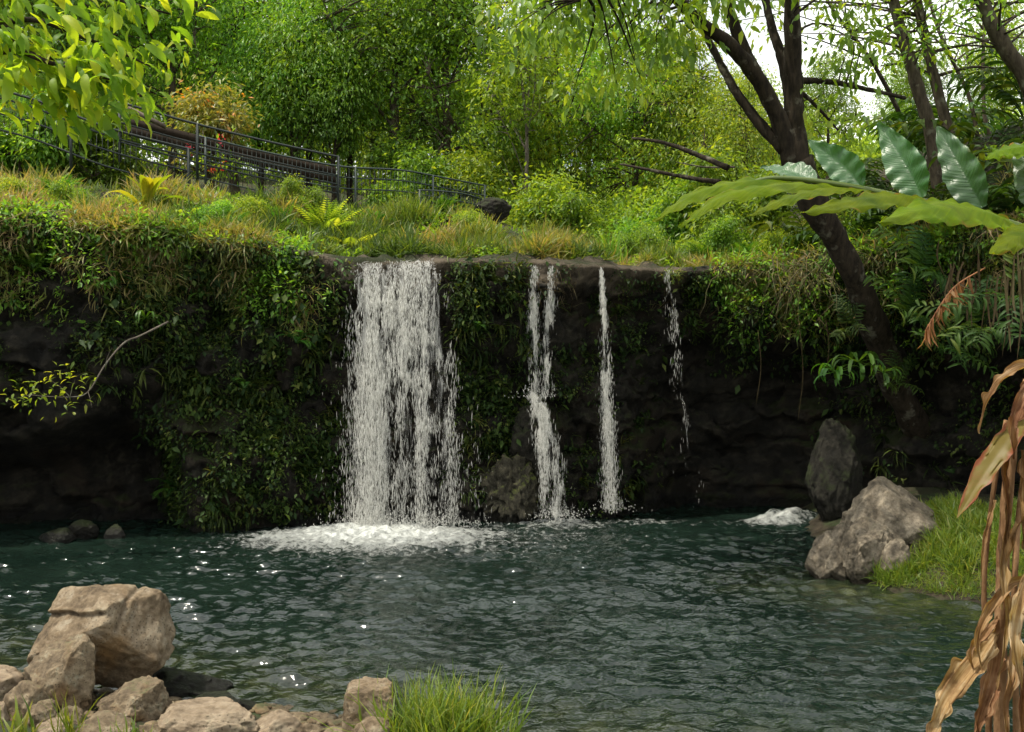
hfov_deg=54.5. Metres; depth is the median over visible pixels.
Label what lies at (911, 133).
cane plant
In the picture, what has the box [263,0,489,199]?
tree
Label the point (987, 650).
withered cane
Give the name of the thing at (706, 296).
fern
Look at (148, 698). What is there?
boulder
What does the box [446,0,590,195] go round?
tree
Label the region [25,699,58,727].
rock
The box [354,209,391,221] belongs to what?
fern
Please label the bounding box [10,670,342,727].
gravel
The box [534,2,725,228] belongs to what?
tree
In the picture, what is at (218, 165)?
flowering plant
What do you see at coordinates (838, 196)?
cane plant
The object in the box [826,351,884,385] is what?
strap leaf plant
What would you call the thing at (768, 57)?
sky
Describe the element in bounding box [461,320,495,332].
fern
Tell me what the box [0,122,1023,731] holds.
ground
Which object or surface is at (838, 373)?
strap leaf plant
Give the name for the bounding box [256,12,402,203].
tree
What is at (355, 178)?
picket fence
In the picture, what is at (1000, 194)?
cane plant
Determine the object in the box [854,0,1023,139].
tree
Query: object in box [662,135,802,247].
shrub
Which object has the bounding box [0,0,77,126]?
tree
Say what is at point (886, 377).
strap leaf plant
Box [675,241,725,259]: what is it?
fern
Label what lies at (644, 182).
tree
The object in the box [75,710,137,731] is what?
rock
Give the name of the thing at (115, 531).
rock
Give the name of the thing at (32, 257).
fern
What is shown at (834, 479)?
boulder
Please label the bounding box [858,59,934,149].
tree
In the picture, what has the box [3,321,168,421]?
leafy twig
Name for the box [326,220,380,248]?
fern
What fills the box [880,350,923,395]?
fern
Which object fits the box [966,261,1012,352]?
dry stems
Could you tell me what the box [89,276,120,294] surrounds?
strap leaf plant
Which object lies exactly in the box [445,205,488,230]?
shrub
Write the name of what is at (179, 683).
rock
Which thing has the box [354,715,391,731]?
rock
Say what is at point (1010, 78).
cane plant
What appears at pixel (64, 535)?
rock
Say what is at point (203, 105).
croton bush
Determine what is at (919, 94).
tree
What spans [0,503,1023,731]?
water
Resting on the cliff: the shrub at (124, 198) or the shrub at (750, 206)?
the shrub at (124, 198)
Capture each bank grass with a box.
[0,127,1023,288]
[862,488,1023,600]
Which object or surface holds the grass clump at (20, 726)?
on the ground at (816, 526)
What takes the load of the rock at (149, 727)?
on the gravel
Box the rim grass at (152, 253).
[0,190,1023,357]
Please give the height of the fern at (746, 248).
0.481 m
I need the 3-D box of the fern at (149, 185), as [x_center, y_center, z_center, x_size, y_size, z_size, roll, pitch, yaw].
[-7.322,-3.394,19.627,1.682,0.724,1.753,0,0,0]
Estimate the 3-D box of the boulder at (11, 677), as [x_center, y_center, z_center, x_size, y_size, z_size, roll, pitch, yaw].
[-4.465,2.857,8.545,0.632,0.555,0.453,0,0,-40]
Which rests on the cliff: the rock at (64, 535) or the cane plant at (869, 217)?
the cane plant at (869, 217)
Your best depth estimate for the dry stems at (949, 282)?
15.14 m
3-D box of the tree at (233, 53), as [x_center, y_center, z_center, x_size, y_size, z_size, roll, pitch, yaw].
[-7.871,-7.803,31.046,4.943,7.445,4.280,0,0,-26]
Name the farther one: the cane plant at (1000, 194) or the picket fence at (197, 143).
the picket fence at (197, 143)
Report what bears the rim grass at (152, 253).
attached to the cliff
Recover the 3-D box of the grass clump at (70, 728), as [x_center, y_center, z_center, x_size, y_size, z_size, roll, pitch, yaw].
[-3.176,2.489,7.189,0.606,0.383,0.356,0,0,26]
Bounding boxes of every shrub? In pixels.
[0,70,105,185]
[0,173,47,199]
[7,92,164,189]
[41,176,102,212]
[89,194,146,211]
[187,196,240,225]
[231,192,277,221]
[267,202,301,221]
[272,173,328,210]
[350,126,474,209]
[396,136,534,225]
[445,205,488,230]
[497,159,612,230]
[538,182,648,245]
[597,167,684,236]
[599,199,695,247]
[606,220,674,260]
[630,172,709,248]
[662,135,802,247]
[673,235,704,255]
[689,211,758,256]
[747,225,806,258]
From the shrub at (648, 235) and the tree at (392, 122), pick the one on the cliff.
the shrub at (648, 235)
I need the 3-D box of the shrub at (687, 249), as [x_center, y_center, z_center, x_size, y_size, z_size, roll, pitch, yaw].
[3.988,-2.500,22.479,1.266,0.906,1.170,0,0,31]
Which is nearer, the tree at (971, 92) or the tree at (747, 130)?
the tree at (747, 130)
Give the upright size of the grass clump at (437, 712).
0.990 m
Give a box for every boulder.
[0,665,24,701]
[23,633,95,711]
[27,584,175,688]
[96,675,172,721]
[158,697,258,731]
[805,418,862,520]
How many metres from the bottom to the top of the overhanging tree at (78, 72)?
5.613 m
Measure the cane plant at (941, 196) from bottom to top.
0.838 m
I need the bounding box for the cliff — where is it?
[0,142,1023,532]
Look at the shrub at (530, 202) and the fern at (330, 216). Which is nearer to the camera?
the fern at (330, 216)
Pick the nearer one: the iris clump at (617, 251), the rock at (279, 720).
the rock at (279, 720)
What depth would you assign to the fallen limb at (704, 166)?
18.39 m
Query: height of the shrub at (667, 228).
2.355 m
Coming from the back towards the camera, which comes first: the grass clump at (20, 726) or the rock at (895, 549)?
the rock at (895, 549)
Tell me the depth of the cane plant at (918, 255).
17.29 m
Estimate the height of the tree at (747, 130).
5.563 m
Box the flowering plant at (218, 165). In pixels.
[186,125,240,189]
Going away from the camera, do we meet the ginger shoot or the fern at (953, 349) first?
the ginger shoot
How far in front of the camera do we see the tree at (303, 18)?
30.36 m
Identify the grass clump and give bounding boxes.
[0,694,44,731]
[37,691,106,731]
[97,706,153,731]
[302,657,535,731]
[362,186,452,224]
[494,229,551,247]
[500,228,585,247]
[524,224,600,243]
[549,233,607,253]
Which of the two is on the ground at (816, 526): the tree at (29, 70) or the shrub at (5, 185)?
the tree at (29, 70)
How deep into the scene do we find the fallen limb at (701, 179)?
18.48 m
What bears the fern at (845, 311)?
attached to the cliff
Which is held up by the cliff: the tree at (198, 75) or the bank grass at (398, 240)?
the bank grass at (398, 240)
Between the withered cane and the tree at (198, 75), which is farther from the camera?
the tree at (198, 75)
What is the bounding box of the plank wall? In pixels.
[125,106,335,182]
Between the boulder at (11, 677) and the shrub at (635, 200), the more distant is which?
the shrub at (635, 200)
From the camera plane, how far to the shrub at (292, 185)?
21.12 m
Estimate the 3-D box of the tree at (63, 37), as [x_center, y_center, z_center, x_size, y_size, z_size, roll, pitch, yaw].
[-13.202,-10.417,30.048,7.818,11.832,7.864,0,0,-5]
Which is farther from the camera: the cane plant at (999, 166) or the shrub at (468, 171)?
the shrub at (468, 171)
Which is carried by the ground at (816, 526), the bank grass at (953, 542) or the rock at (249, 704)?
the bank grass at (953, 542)
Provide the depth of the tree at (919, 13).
19.95 m
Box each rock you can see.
[0,701,9,721]
[2,680,48,719]
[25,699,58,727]
[36,716,68,731]
[39,527,75,542]
[59,706,84,723]
[68,519,99,539]
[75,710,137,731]
[104,524,125,538]
[138,724,160,731]
[152,667,232,696]
[193,691,243,705]
[240,699,257,709]
[256,709,302,731]
[300,722,325,731]
[324,726,343,731]
[342,676,394,731]
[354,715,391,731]
[474,197,511,222]
[478,453,538,522]
[509,402,561,481]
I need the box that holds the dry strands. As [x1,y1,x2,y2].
[18,202,1023,327]
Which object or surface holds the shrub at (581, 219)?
on the ground at (816, 526)
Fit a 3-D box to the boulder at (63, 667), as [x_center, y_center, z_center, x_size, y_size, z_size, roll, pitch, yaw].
[-3.796,2.634,8.376,0.523,0.771,0.529,0,0,-41]
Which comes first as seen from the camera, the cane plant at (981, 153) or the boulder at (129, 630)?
the boulder at (129, 630)
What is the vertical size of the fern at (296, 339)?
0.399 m
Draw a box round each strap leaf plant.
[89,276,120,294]
[128,310,164,330]
[811,363,859,389]
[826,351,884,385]
[859,364,903,388]
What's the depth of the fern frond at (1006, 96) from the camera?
20.04 m
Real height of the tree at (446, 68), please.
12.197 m
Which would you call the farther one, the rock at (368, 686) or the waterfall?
the waterfall
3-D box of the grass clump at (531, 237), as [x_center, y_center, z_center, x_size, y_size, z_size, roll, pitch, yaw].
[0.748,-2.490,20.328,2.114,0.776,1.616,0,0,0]
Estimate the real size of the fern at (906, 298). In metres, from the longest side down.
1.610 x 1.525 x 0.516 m
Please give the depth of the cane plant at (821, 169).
24.27 m
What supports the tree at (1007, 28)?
on the ground at (816, 526)
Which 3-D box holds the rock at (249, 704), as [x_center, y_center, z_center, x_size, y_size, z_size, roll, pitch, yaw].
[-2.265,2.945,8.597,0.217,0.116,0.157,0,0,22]
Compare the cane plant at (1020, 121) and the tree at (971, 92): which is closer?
the cane plant at (1020, 121)
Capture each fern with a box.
[5,253,59,278]
[34,173,91,194]
[88,270,138,286]
[131,435,150,440]
[146,478,178,498]
[185,284,211,299]
[227,211,250,224]
[231,377,272,388]
[249,439,284,456]
[271,330,314,348]
[292,193,363,229]
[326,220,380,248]
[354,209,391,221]
[431,194,467,211]
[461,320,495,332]
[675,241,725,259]
[696,291,720,300]
[726,332,749,343]
[727,241,769,257]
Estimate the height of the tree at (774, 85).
6.280 m
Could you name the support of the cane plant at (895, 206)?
on the cliff
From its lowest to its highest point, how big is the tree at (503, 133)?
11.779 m
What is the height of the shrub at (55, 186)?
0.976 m
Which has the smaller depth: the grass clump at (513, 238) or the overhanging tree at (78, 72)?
the overhanging tree at (78, 72)
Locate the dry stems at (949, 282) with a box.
[936,240,980,316]
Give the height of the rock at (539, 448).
1.565 m
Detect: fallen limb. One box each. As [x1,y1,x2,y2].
[620,163,720,183]
[631,137,729,170]
[676,162,734,167]
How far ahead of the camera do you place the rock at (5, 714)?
7.87 m
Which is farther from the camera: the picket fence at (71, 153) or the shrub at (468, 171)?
the shrub at (468, 171)
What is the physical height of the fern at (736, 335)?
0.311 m
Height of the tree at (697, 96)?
8.370 m
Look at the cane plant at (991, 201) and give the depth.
17.56 m
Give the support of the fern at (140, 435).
attached to the cliff
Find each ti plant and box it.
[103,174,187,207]
[175,208,200,215]
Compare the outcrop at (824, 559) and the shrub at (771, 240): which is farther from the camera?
the shrub at (771, 240)
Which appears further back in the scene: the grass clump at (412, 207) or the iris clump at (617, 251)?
the grass clump at (412, 207)
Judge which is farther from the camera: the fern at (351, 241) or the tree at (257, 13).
the tree at (257, 13)
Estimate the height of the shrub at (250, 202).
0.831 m
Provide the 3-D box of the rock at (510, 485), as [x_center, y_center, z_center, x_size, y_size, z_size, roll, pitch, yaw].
[-0.042,2.376,19.051,1.151,1.925,0.851,0,0,16]
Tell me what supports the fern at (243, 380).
attached to the cliff
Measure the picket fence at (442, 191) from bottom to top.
0.918 m
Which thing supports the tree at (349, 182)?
on the ground at (816, 526)
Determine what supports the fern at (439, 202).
on the ground at (816, 526)
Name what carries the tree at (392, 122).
on the ground at (816, 526)
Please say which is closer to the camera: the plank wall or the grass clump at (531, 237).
the grass clump at (531, 237)
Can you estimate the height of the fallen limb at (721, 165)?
0.917 m
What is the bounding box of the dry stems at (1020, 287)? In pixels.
[1002,248,1023,358]
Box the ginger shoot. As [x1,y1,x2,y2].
[652,121,1023,254]
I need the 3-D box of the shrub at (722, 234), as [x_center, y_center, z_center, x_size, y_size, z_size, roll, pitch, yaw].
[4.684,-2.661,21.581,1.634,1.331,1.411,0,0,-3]
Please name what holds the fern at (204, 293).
attached to the cliff
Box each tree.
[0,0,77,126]
[0,0,84,177]
[0,0,208,181]
[0,0,221,160]
[32,0,282,181]
[41,12,217,182]
[103,0,310,191]
[105,5,212,182]
[148,0,318,194]
[194,0,333,195]
[210,0,341,191]
[217,0,400,198]
[226,0,362,177]
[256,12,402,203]
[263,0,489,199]
[274,0,511,177]
[278,0,428,208]
[282,0,441,206]
[334,0,572,198]
[386,0,510,159]
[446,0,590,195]
[451,6,593,224]
[458,0,931,438]
[458,16,577,195]
[476,1,644,221]
[515,0,656,226]
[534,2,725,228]
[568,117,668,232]
[598,57,727,199]
[600,8,778,199]
[671,55,739,171]
[674,63,823,212]
[702,48,809,175]
[708,0,1023,132]
[746,0,910,130]
[759,0,1012,224]
[777,76,845,172]
[802,38,881,178]
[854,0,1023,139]
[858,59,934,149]
[875,0,1023,99]
[878,37,964,116]
[881,0,1023,134]
[943,0,1023,132]
[944,42,1015,133]
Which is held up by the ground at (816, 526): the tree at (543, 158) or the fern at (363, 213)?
the tree at (543, 158)
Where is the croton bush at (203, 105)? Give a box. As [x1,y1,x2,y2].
[149,71,264,190]
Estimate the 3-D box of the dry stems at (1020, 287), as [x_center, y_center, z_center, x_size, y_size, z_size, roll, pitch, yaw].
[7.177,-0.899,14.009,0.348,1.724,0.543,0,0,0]
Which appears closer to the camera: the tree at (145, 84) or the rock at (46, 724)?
the rock at (46, 724)
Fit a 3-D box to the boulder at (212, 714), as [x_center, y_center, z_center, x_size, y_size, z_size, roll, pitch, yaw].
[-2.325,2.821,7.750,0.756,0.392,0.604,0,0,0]
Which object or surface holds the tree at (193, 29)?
on the ground at (816, 526)
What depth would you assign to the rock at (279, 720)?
7.75 m
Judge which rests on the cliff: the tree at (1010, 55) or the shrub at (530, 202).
the tree at (1010, 55)
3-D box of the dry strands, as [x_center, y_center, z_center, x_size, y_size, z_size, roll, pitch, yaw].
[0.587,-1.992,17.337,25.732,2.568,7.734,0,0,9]
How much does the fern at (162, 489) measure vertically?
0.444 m
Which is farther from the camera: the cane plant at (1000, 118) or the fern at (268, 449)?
the cane plant at (1000, 118)
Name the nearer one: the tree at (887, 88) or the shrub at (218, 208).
the shrub at (218, 208)
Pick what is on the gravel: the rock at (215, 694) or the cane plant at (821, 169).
the rock at (215, 694)
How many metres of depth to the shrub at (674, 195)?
25.13 m
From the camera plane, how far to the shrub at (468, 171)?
28.81 m
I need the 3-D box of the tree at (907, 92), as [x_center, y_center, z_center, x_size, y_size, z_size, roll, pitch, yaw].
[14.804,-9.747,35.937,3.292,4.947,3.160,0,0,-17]
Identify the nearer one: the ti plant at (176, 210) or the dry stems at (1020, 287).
the dry stems at (1020, 287)
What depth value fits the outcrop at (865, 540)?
13.74 m
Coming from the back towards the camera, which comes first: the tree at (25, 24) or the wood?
the wood
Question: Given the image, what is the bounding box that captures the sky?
[27,0,1023,181]
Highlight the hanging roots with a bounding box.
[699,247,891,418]
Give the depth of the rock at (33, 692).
7.94 m
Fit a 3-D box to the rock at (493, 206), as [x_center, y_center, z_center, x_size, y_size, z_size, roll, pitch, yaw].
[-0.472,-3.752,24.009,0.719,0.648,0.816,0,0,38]
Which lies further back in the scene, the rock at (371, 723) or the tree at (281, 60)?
the tree at (281, 60)
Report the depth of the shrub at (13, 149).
26.25 m
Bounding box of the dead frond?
[916,267,984,350]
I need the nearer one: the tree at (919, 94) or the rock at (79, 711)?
the rock at (79, 711)
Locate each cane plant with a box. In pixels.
[732,209,852,253]
[782,206,894,253]
[791,155,885,199]
[814,152,920,180]
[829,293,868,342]
[835,168,930,197]
[846,99,1004,154]
[848,182,955,231]
[861,106,1019,157]
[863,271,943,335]
[870,224,951,293]
[877,98,1021,138]
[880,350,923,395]
[890,118,1023,162]
[907,275,1023,355]
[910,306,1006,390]
[916,174,1020,232]
[926,187,1015,203]
[928,134,1023,191]
[933,250,1023,332]
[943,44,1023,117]
[944,184,1023,220]
[971,150,1013,179]
[993,66,1018,90]
[1003,117,1023,128]
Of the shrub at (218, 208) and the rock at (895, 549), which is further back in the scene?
the shrub at (218, 208)
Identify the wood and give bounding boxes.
[1,37,1023,226]
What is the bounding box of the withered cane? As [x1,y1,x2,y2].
[926,359,1023,731]
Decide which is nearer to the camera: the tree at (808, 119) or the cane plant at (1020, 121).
the cane plant at (1020, 121)
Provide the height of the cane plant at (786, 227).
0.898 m
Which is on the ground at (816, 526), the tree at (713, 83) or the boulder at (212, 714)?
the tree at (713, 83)
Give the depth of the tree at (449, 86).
38.92 m
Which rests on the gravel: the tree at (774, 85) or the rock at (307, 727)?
the rock at (307, 727)
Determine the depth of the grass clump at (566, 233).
21.02 m
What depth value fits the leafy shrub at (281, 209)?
20.40 m
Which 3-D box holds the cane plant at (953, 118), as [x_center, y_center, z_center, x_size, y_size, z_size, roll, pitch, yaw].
[9.248,-5.228,22.442,3.177,1.076,3.354,0,0,-41]
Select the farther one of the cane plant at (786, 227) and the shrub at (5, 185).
the cane plant at (786, 227)
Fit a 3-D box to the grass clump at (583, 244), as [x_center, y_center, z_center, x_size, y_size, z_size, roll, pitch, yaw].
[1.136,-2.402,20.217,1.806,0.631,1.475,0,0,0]
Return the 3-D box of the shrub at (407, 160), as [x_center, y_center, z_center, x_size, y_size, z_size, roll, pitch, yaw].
[-2.844,-5.405,30.032,3.868,3.651,4.480,0,0,8]
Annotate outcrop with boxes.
[804,520,853,580]
[839,476,940,553]
[842,517,888,583]
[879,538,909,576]
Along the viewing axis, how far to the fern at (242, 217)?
19.56 m
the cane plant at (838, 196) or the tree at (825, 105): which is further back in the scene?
the tree at (825, 105)
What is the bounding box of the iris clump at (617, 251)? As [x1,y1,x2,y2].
[589,226,638,264]
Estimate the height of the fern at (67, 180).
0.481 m
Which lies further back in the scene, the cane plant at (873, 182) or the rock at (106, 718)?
the cane plant at (873, 182)
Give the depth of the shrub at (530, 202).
27.44 m
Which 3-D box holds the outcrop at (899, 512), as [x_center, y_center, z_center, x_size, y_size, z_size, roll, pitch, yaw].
[5.590,2.523,14.600,1.614,1.758,1.130,0,0,0]
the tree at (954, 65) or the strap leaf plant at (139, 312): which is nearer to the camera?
the strap leaf plant at (139, 312)
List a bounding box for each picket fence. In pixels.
[0,92,192,185]
[118,101,339,204]
[199,135,486,208]
[418,189,481,209]
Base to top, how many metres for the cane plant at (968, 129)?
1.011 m
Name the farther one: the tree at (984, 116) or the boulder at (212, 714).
the tree at (984, 116)
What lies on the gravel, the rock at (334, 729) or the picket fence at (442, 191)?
the rock at (334, 729)
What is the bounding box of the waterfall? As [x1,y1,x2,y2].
[358,260,447,498]
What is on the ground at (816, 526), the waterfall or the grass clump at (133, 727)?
the grass clump at (133, 727)
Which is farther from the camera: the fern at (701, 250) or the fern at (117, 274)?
the fern at (701, 250)
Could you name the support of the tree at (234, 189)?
on the ground at (816, 526)
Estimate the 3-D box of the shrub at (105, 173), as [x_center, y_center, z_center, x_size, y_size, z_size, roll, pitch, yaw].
[-11.796,-6.004,27.867,3.997,3.772,4.628,0,0,-18]
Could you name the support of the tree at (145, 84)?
on the ground at (816, 526)
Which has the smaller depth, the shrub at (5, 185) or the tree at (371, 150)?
the shrub at (5, 185)
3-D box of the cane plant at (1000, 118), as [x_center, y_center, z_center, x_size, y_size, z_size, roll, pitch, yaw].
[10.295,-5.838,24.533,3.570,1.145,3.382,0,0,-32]
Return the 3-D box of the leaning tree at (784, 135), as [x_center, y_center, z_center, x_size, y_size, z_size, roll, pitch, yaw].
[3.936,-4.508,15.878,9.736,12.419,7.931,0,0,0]
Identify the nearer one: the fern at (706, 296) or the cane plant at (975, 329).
the cane plant at (975, 329)
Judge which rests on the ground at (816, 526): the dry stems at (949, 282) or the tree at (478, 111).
the tree at (478, 111)
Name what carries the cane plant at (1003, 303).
attached to the cliff
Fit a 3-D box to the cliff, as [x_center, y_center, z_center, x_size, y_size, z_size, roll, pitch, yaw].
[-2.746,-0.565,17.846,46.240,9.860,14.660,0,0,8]
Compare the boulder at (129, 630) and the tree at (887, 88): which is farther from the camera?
the tree at (887, 88)
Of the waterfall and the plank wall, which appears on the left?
the plank wall
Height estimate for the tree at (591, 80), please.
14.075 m
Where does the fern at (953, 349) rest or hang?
attached to the cliff
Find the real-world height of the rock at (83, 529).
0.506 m

